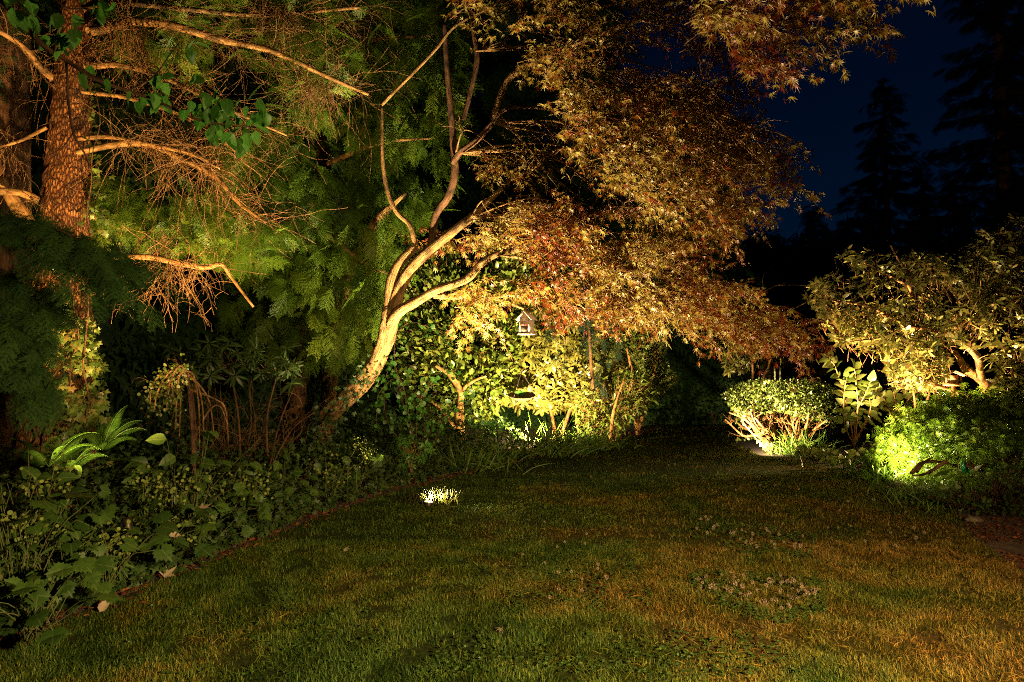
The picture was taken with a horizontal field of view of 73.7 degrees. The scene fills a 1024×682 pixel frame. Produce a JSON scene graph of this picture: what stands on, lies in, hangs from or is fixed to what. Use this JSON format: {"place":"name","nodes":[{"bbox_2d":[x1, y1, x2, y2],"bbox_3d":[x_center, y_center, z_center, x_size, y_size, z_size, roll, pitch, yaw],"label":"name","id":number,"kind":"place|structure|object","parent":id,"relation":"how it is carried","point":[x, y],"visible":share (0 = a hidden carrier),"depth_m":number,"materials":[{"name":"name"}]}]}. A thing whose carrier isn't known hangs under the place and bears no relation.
{"place":"outdoors","nodes":[
{"label":"outdoors","id":0,"kind":"place"},
{"bbox_2d":[0,0,271,168],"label":"dogwood branch","id":1,"kind":"object","parent":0,"point":[218,119],"visible":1,"depth_m":3.49,"materials":[{"name":"green plant"}]},
{"bbox_2d":[211,269,387,430],"bbox_3d":[-3.765,0.151,12.004,3.455,2.884,1.828,0,-3,0],"label":"tree","id":2,"kind":"object","parent":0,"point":[300,336],"visible":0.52,"depth_m":11.97,"materials":[{"name":"green plant"}]},
{"bbox_2d":[0,422,1023,681],"bbox_3d":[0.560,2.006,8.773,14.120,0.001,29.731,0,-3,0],"label":"lawn","id":3,"kind":"structure","parent":0,"point":[578,462],"depth_m":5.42,"materials":[{"name":"plant"}]},
{"bbox_2d":[0,545,115,647],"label":"anemone plant","id":4,"kind":"object","parent":3,"relation":"on","point":[37,597],"visible":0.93,"depth_m":3.89,"materials":[{"name":"green plant"}]},
{"bbox_2d":[98,601,109,611],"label":"fallen leaf","id":5,"kind":"object","parent":3,"relation":"on","point":[103,605],"visible":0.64,"depth_m":4.43,"materials":[{"name":"plant"}]},
{"bbox_2d":[391,486,467,508],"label":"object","id":6,"kind":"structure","parent":3,"relation":"on","point":[433,496],"depth_m":8.34,"materials":[{"name":"plant"}]},
{"bbox_2d":[117,514,828,676],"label":"clover leaves","id":7,"kind":"object","parent":3,"relation":"on","point":[814,607],"visible":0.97,"depth_m":4.31,"materials":[{"name":"plant"}]},
{"bbox_2d":[513,409,613,458],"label":"ornamental grass","id":8,"kind":"object","parent":3,"relation":"on","point":[563,447],"depth_m":13.39,"materials":[{"name":"plant"}]},
{"bbox_2d":[550,421,641,453],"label":"lily leaves","id":9,"kind":"object","parent":3,"relation":"on","point":[605,441],"visible":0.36,"depth_m":14.59,"materials":[{"name":"green plant"}]},
{"bbox_2d":[570,368,659,443],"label":"laurel bush","id":10,"kind":"object","parent":3,"relation":"on","point":[612,419],"visible":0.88,"depth_m":15.96,"materials":[{"name":"green plant"}]},
{"bbox_2d":[608,318,680,434],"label":"shrub","id":11,"kind":"object","parent":3,"relation":"on","point":[668,380],"visible":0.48,"depth_m":16.60,"materials":[{"name":"green plant"}]},
{"bbox_2d":[867,476,991,524],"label":"shade grass","id":12,"kind":"structure","parent":3,"relation":"on","point":[918,499],"depth_m":8.26,"materials":[{"name":"plant"}]},
{"bbox_2d":[0,389,1023,645],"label":"ground","id":13,"kind":"structure","parent":0,"point":[828,441],"depth_m":12.66,"materials":[{"name":"soil"}]},
{"bbox_2d":[0,0,58,491],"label":"tree","id":14,"kind":"object","parent":13,"relation":"on","point":[15,93],"visible":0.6,"depth_m":8.41,"materials":[{"name":"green plant"}]},
{"bbox_2d":[0,492,66,600],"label":"spurge plant","id":15,"kind":"object","parent":13,"relation":"on","point":[11,557],"visible":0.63,"depth_m":4.34,"materials":[{"name":"green plant"}]},
{"bbox_2d":[0,472,87,580],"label":"hydrangea plant","id":16,"kind":"object","parent":13,"relation":"on","point":[57,498],"visible":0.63,"depth_m":4.45,"materials":[{"name":"green plant"}]},
{"bbox_2d":[0,438,96,568],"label":"hydrangea plant","id":17,"kind":"object","parent":13,"relation":"on","point":[83,522],"visible":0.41,"depth_m":4.79,"materials":[{"name":"green plant"}]},
{"bbox_2d":[12,449,93,588],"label":"spurge plant","id":18,"kind":"object","parent":13,"relation":"on","point":[49,486],"visible":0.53,"depth_m":4.91,"materials":[{"name":"green plant"}]},
{"bbox_2d":[0,479,111,627],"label":"anemone plant","id":19,"kind":"object","parent":13,"relation":"on","point":[48,506],"visible":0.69,"depth_m":4.37,"materials":[{"name":"green plant"}]},
{"bbox_2d":[0,537,122,630],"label":"anemone plant","id":20,"kind":"object","parent":13,"relation":"on","point":[102,564],"visible":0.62,"depth_m":4.11,"materials":[{"name":"green plant"}]},
{"bbox_2d":[0,514,141,610],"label":"anemone plant","id":21,"kind":"object","parent":13,"relation":"on","point":[129,544],"visible":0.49,"depth_m":4.58,"materials":[{"name":"green plant"}]},
{"bbox_2d":[30,0,126,442],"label":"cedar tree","id":22,"kind":"object","parent":13,"relation":"on","point":[100,336],"visible":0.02,"depth_m":12.75,"materials":[{"name":"green plant"}]},
{"bbox_2d":[0,199,187,439],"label":"young hemlock","id":23,"kind":"object","parent":13,"relation":"on","point":[28,341],"visible":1,"depth_m":4.23,"materials":[{"name":"green plant"}]},
{"bbox_2d":[38,504,179,590],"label":"anemone plant","id":24,"kind":"object","parent":13,"relation":"on","point":[162,552],"visible":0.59,"depth_m":4.80,"materials":[{"name":"green plant"}]},
{"bbox_2d":[88,519,148,583],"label":"spurge plant","id":25,"kind":"object","parent":13,"relation":"on","point":[118,558],"visible":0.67,"depth_m":4.89,"materials":[{"name":"green plant"}]},
{"bbox_2d":[122,517,132,561],"bbox_3d":[-2.966,1.643,5.255,0.071,0.569,0.107,2,-4,-39],"label":"garden spotlight","id":26,"kind":"object","parent":13,"relation":"on","point":[124,524],"visible":0.51,"depth_m":5.24,"materials":[{"name":"brown metal"}]},
{"bbox_2d":[30,0,247,468],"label":"cedar tree","id":27,"kind":"object","parent":13,"relation":"on","point":[133,179],"visible":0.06,"depth_m":13.02,"materials":[{"name":"green plant"}]},
{"bbox_2d":[121,465,177,541],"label":"spurge plant","id":28,"kind":"object","parent":13,"relation":"on","point":[144,509],"visible":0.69,"depth_m":6.17,"materials":[{"name":"green plant"}]},
{"bbox_2d":[89,499,216,574],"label":"anemone plant","id":29,"kind":"object","parent":13,"relation":"on","point":[200,549],"visible":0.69,"depth_m":5.26,"materials":[{"name":"green plant"}]},
{"bbox_2d":[121,453,231,517],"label":"hydrangea plant","id":30,"kind":"object","parent":13,"relation":"on","point":[209,463],"visible":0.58,"depth_m":6.60,"materials":[{"name":"green plant"}]},
{"bbox_2d":[143,466,213,529],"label":"spurge plant","id":31,"kind":"object","parent":13,"relation":"on","point":[174,499],"visible":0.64,"depth_m":6.04,"materials":[{"name":"green plant"}]},
{"bbox_2d":[135,353,243,474],"bbox_3d":[-3.546,0.903,7.546,1.160,1.534,0.458,2,-4,-32],"label":"weeping tree","id":32,"kind":"object","parent":13,"relation":"on","point":[183,371],"visible":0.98,"depth_m":7.51,"materials":[{"name":"green plant"}]},
{"bbox_2d":[167,507,216,563],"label":"spurge plant","id":33,"kind":"object","parent":13,"relation":"on","point":[188,540],"visible":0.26,"depth_m":5.77,"materials":[{"name":"green plant"}]},
{"bbox_2d":[123,430,263,529],"bbox_3d":[-3.008,1.375,6.575,0.906,1.046,1.074,0,-3,0],"label":"hydrangea plant","id":34,"kind":"object","parent":13,"relation":"on","point":[158,438],"visible":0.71,"depth_m":6.44,"materials":[{"name":"green plant"}]},
{"bbox_2d":[159,341,228,464],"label":"young rhododendron","id":35,"kind":"object","parent":13,"relation":"on","point":[199,372],"visible":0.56,"depth_m":9.18,"materials":[{"name":"green plant"}]},
{"bbox_2d":[159,509,254,545],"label":"anemone plant","id":36,"kind":"object","parent":13,"relation":"on","point":[239,517],"visible":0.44,"depth_m":6.13,"materials":[{"name":"green plant"}]},
{"bbox_2d":[0,0,417,513],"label":"conifer tree","id":37,"kind":"object","parent":13,"relation":"on","point":[65,173],"visible":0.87,"depth_m":7.62,"materials":[{"name":"green plant"}]},
{"bbox_2d":[23,83,117,490],"bbox_3d":[-4.816,-0.600,7.270,1.218,4.330,0.653,0,-3,0],"label":"climbing ivy","id":38,"kind":"object","parent":37,"relation":"attached to","point":[78,346],"visible":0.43,"depth_m":7.08,"materials":[{"name":"green plant"}]},
{"bbox_2d":[169,457,262,529],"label":"hydrangea plant","id":39,"kind":"object","parent":13,"relation":"on","point":[249,469],"visible":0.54,"depth_m":6.87,"materials":[{"name":"green plant"}]},
{"bbox_2d":[178,489,271,530],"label":"anemone plant","id":40,"kind":"object","parent":13,"relation":"on","point":[263,510],"visible":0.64,"depth_m":6.57,"materials":[{"name":"green plant"}]},
{"bbox_2d":[123,357,335,469],"bbox_3d":[-3.881,1.137,9.829,2.534,2.031,2.239,-1,-3,25],"label":"bare shrub","id":41,"kind":"object","parent":13,"relation":"on","point":[238,443],"visible":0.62,"depth_m":9.61,"materials":[{"name":"brown plant"}]},
{"bbox_2d":[198,335,265,461],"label":"young rhododendron","id":42,"kind":"object","parent":13,"relation":"on","point":[217,364],"visible":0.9,"depth_m":8.90,"materials":[{"name":"green plant"}]},
{"bbox_2d":[196,467,273,523],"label":"spurge plant","id":43,"kind":"object","parent":13,"relation":"on","point":[234,495],"visible":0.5,"depth_m":6.84,"materials":[{"name":"green plant"}]},
{"bbox_2d":[189,459,281,513],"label":"spurge plant","id":44,"kind":"object","parent":13,"relation":"on","point":[261,487],"visible":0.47,"depth_m":7.02,"materials":[{"name":"green plant"}]},
{"bbox_2d":[90,0,386,461],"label":"cedar tree","id":45,"kind":"object","parent":13,"relation":"on","point":[150,364],"visible":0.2,"depth_m":13.34,"materials":[{"name":"green plant"}]},
{"bbox_2d":[0,401,551,639],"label":"ivy groundcover","id":46,"kind":"object","parent":13,"relation":"on","point":[137,572],"visible":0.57,"depth_m":7.60,"materials":[{"name":"green plant"}]},
{"bbox_2d":[9,432,99,466],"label":"sword fern","id":47,"kind":"object","parent":46,"relation":"on","point":[56,455],"visible":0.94,"depth_m":5.65,"materials":[{"name":"plant"}]},
{"bbox_2d":[50,447,103,467],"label":"sword fern","id":48,"kind":"object","parent":46,"relation":"on","point":[80,460],"visible":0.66,"depth_m":5.83,"materials":[{"name":"plant"}]},
{"bbox_2d":[82,405,143,449],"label":"sword fern","id":49,"kind":"object","parent":46,"relation":"on","point":[113,436],"visible":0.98,"depth_m":6.36,"materials":[{"name":"plant"}]},
{"bbox_2d":[241,343,314,469],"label":"young rhododendron","id":50,"kind":"object","parent":13,"relation":"on","point":[285,365],"visible":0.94,"depth_m":8.74,"materials":[{"name":"green plant"}]},
{"bbox_2d":[231,486,324,511],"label":"anemone plant","id":51,"kind":"object","parent":13,"relation":"on","point":[289,490],"visible":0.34,"depth_m":7.67,"materials":[{"name":"green plant"}]},
{"bbox_2d":[260,453,321,505],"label":"hydrangea plant","id":52,"kind":"object","parent":13,"relation":"on","point":[277,465],"visible":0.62,"depth_m":8.08,"materials":[{"name":"green plant"}]},
{"bbox_2d":[0,429,652,662],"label":"bark mulch","id":53,"kind":"object","parent":13,"relation":"on","point":[3,638],"visible":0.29,"depth_m":6.00,"materials":[{"name":"wood"}]},
{"bbox_2d":[158,565,176,577],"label":"fallen leaf","id":54,"kind":"object","parent":53,"relation":"on","point":[167,574],"visible":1,"depth_m":5.24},
{"bbox_2d":[309,440,367,504],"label":"spurge plant","id":55,"kind":"object","parent":13,"relation":"on","point":[335,487],"visible":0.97,"depth_m":8.24,"materials":[{"name":"green plant"}]},
{"bbox_2d":[198,0,483,461],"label":"hemlock tree","id":56,"kind":"object","parent":13,"relation":"on","point":[326,256],"visible":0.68,"depth_m":10.64,"materials":[{"name":"green plant"}]},
{"bbox_2d":[324,449,382,496],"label":"anemone plant","id":57,"kind":"object","parent":13,"relation":"on","point":[377,460],"visible":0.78,"depth_m":8.82,"materials":[{"name":"green plant"}]},
{"bbox_2d":[318,0,454,431],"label":"cedar tree","id":58,"kind":"object","parent":13,"relation":"on","point":[392,407],"visible":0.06,"depth_m":20.57,"materials":[{"name":"green plant"}]},
{"bbox_2d":[391,435,435,478],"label":"daphne shrub","id":59,"kind":"object","parent":13,"relation":"on","point":[411,454],"visible":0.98,"depth_m":9.77,"materials":[{"name":"green plant"}]},
{"bbox_2d":[362,316,514,458],"bbox_3d":[-1.106,0.736,10.549,2.317,2.270,0.528,0,-3,3],"label":"snowberry shrub","id":60,"kind":"object","parent":13,"relation":"on","point":[405,409],"visible":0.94,"depth_m":10.59,"materials":[{"name":"green plant"}]},
{"bbox_2d":[351,0,569,428],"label":"cedar tree","id":61,"kind":"object","parent":13,"relation":"on","point":[492,69],"visible":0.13,"depth_m":22.24,"materials":[{"name":"green plant"}]},
{"bbox_2d":[387,242,533,440],"bbox_3d":[-1.315,-0.028,17.195,4.054,5.388,2.334,0,-3,0],"label":"camellia bush","id":62,"kind":"object","parent":13,"relation":"on","point":[464,381],"visible":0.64,"depth_m":16.46,"materials":[{"name":"green plant"}]},
{"bbox_2d":[426,439,554,474],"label":"sedge tuft","id":63,"kind":"object","parent":13,"relation":"on","point":[493,461],"visible":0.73,"depth_m":11.44,"materials":[{"name":"green plant"}]},
{"bbox_2d":[467,426,527,457],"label":"iris clump","id":64,"kind":"object","parent":13,"relation":"on","point":[506,446],"visible":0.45,"depth_m":13.18,"materials":[{"name":"green plant"}]},
{"bbox_2d":[474,243,635,436],"bbox_3d":[1.160,-0.023,17.612,4.415,5.447,2.422,0,-3,0],"label":"rhododendron bush","id":65,"kind":"object","parent":13,"relation":"on","point":[542,371],"visible":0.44,"depth_m":16.82,"materials":[{"name":"green plant"}]},
{"bbox_2d":[462,0,668,425],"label":"cedar tree","id":66,"kind":"object","parent":13,"relation":"on","point":[537,97],"visible":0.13,"depth_m":23.47,"materials":[{"name":"green plant"}]},
{"bbox_2d":[539,280,628,434],"bbox_3d":[1.838,0.670,15.201,1.721,4.352,2.718,-3,-4,43],"label":"tree","id":67,"kind":"object","parent":13,"relation":"on","point":[588,329],"visible":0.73,"depth_m":15.11,"materials":[{"name":"green plant"}]},
{"bbox_2d":[299,0,935,482],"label":"japanese maple","id":68,"kind":"object","parent":13,"relation":"on","point":[647,306],"visible":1,"depth_m":7.31,"materials":[{"name":"orange plant"}]},
{"bbox_2d":[294,352,398,470],"bbox_3d":[-2.400,1.030,9.678,1.634,1.850,0.258,-1,-3,16],"label":"climbing ivy","id":69,"kind":"object","parent":68,"relation":"attached to","point":[317,429],"visible":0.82,"depth_m":9.70,"materials":[{"name":"green plant"}]},
{"bbox_2d":[516,309,537,334],"bbox_3d":[0.188,-0.248,8.557,0.214,0.343,0.218,-1,-3,24],"label":"birdhouse","id":70,"kind":"object","parent":68,"relation":"hanging from","point":[526,319],"visible":0.98,"depth_m":8.49,"materials":[{"name":"brown wood"}]},
{"bbox_2d":[577,85,766,426],"bbox_3d":[5.403,-2.356,24.870,7.713,13.875,7.664,2,-4,-39],"label":"cedar tree","id":71,"kind":"object","parent":13,"relation":"on","point":[692,395],"visible":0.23,"depth_m":22.35,"materials":[{"name":"green plant"}]},
{"bbox_2d":[721,331,778,419],"bbox_3d":[5.818,0.914,16.433,1.341,2.460,1.621,-1,-3,26],"label":"thin tree","id":72,"kind":"object","parent":13,"relation":"on","point":[740,367],"visible":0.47,"depth_m":16.11,"materials":[{"name":"brown plant"}]},
{"bbox_2d":[610,327,903,422],"bbox_3d":[8.083,1.200,23.556,10.265,3.443,1.683,0,-3,0],"label":"hedge","id":73,"kind":"object","parent":13,"relation":"on","point":[788,369],"visible":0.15,"depth_m":23.08,"materials":[{"name":"green plant"}]},
{"bbox_2d":[740,236,773,321],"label":"fir tree","id":74,"kind":"object","parent":13,"relation":"on","point":[756,247],"visible":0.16,"depth_m":59.65,"materials":[{"name":"green plant"}]},
{"bbox_2d":[756,440,780,454],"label":"hosta plant","id":75,"kind":"object","parent":13,"relation":"on","point":[766,447],"visible":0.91,"depth_m":13.46,"materials":[{"name":"green plant"}]},
{"bbox_2d":[720,377,845,449],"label":"azalea bush","id":76,"kind":"object","parent":13,"relation":"on","point":[757,426],"visible":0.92,"depth_m":13.98,"materials":[{"name":"green plant"}]},
{"bbox_2d":[766,240,809,328],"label":"fir tree","id":77,"kind":"object","parent":13,"relation":"on","point":[784,273],"visible":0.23,"depth_m":57.42,"materials":[{"name":"green plant"}]},
{"bbox_2d":[795,442,828,460],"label":"hosta plant","id":78,"kind":"object","parent":13,"relation":"on","point":[798,453],"visible":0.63,"depth_m":12.56,"materials":[{"name":"green plant"}]},
{"bbox_2d":[781,202,849,336],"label":"fir tree","id":79,"kind":"object","parent":13,"relation":"on","point":[809,229],"visible":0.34,"depth_m":47.59,"materials":[{"name":"green plant"}]},
{"bbox_2d":[806,447,847,464],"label":"hosta plant","id":80,"kind":"object","parent":13,"relation":"on","point":[821,454],"visible":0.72,"depth_m":12.01,"materials":[{"name":"green plant"}]},
{"bbox_2d":[819,447,865,467],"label":"hosta plant","id":81,"kind":"object","parent":13,"relation":"on","point":[853,452],"visible":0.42,"depth_m":11.54,"materials":[{"name":"green plant"}]},
{"bbox_2d":[825,215,875,316],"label":"fir tree","id":82,"kind":"object","parent":13,"relation":"on","point":[845,230],"visible":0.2,"depth_m":54.73,"materials":[{"name":"green plant"}]},
{"bbox_2d":[819,351,886,448],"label":"viburnum shrub","id":83,"kind":"object","parent":13,"relation":"on","point":[848,413],"visible":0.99,"depth_m":12.28,"materials":[{"name":"green plant"}]},
{"bbox_2d":[800,454,919,481],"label":"border grass","id":84,"kind":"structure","parent":13,"relation":"on","point":[853,470],"depth_m":10.59,"materials":[{"name":"plant"}]},
{"bbox_2d":[729,210,1023,393],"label":"woodland","id":85,"kind":"object","parent":13,"relation":"on","point":[768,251],"visible":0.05,"depth_m":63.03,"materials":[{"name":"plant"}]},
{"bbox_2d":[854,464,911,485],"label":"variegated sedge","id":86,"kind":"object","parent":13,"relation":"on","point":[887,479],"visible":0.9,"depth_m":9.92,"materials":[{"name":"green plant"}]},
{"bbox_2d":[792,76,995,394],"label":"fir tree","id":87,"kind":"object","parent":13,"relation":"on","point":[885,193],"visible":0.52,"depth_m":45.05,"materials":[{"name":"green plant"}]},
{"bbox_2d":[867,379,927,421],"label":"viburnum shrub","id":88,"kind":"object","parent":13,"relation":"on","point":[888,401],"visible":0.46,"depth_m":12.69,"materials":[{"name":"green plant"}]},
{"bbox_2d":[794,210,1023,398],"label":"rhododendron tree","id":89,"kind":"object","parent":13,"relation":"on","point":[984,314],"visible":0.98,"depth_m":11.38,"materials":[{"name":"green plant"}]},
{"bbox_2d":[884,347,950,410],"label":"azalea shrub","id":90,"kind":"object","parent":13,"relation":"on","point":[912,388],"visible":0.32,"depth_m":12.04,"materials":[{"name":"green plant"}]},
{"bbox_2d":[896,178,967,397],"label":"fir tree","id":91,"kind":"object","parent":13,"relation":"on","point":[927,187],"visible":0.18,"depth_m":51.43,"materials":[{"name":"green plant"}]},
{"bbox_2d":[851,382,1023,496],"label":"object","id":92,"kind":"object","parent":13,"relation":"on","point":[985,431],"visible":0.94,"depth_m":9.61,"materials":[{"name":"green plant"}]},
{"bbox_2d":[961,460,969,475],"bbox_3d":[5.652,1.579,8.504,0.109,0.190,0.076,0,-3,0],"label":"green ornament","id":93,"kind":"object","parent":92,"relation":"attached to","point":[964,467],"visible":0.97,"depth_m":8.49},
{"bbox_2d":[939,370,967,468],"bbox_3d":[7.467,1.326,11.519,0.366,1.658,0.294,-1,-3,20],"label":"bird feeder","id":94,"kind":"object","parent":13,"relation":"on","point":[953,382],"visible":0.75,"depth_m":11.48,"materials":[{"name":"wood"}]},
{"bbox_2d":[917,465,993,501],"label":"fern plant","id":95,"kind":"object","parent":13,"relation":"on","point":[973,470],"visible":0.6,"depth_m":8.10,"materials":[{"name":"plant"}]},
{"bbox_2d":[916,184,998,391],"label":"fir tree","id":96,"kind":"object","parent":13,"relation":"on","point":[947,214],"visible":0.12,"depth_m":59.63,"materials":[{"name":"green plant"}]},
{"bbox_2d":[893,0,1023,390],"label":"fir tree","id":97,"kind":"object","parent":13,"relation":"on","point":[1006,127],"visible":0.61,"depth_m":40.74,"materials":[{"name":"green plant"}]},
{"bbox_2d":[927,458,1023,516],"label":"groundcover shrub","id":98,"kind":"object","parent":13,"relation":"on","point":[1004,500],"visible":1,"depth_m":7.62,"materials":[{"name":"green plant"}]},
{"bbox_2d":[943,5,1023,384],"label":"fir tree","id":99,"kind":"object","parent":13,"relation":"on","point":[1021,161],"visible":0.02,"depth_m":44.95,"materials":[{"name":"green plant"}]},
{"bbox_2d":[508,372,534,401],"bbox_3d":[0.228,1.060,15.910,0.647,0.707,0.625,0,-3,0],"label":"hanging basket","id":100,"kind":"object","parent":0,"point":[521,396],"visible":1,"depth_m":15.93,"materials":[{"name":"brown wood"}]},
{"bbox_2d":[222,0,1023,303],"label":"sky","id":101,"kind":"structure","parent":0,"point":[824,116],"materials":[{"name":"blue"}]},
{"bbox_2d":[755,425,850,456],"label":"border grass","id":102,"kind":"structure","parent":0,"point":[790,450],"depth_m":13.39,"materials":[{"name":"plant"}]},
{"bbox_2d":[959,514,1023,570],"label":"path","id":103,"kind":"structure","parent":0,"point":[1012,547],"depth_m":6.61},
{"bbox_2d":[964,516,983,521],"bbox_3d":[4.940,1.913,7.301,0.190,0.083,0.131,1,-3,-25],"label":"stone","id":104,"kind":"object","parent":103,"relation":"on","point":[976,518],"visible":0.66,"depth_m":7.26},
{"bbox_2d":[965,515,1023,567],"bbox_3d":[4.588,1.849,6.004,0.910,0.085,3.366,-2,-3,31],"label":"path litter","id":105,"kind":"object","parent":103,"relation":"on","point":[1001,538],"visible":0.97,"depth_m":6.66,"materials":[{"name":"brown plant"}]},
{"bbox_2d":[983,331,1023,427],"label":"rhododendron bush","id":106,"kind":"object","parent":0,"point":[1001,373],"visible":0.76,"depth_m":10.68,"materials":[{"name":"green plant"}]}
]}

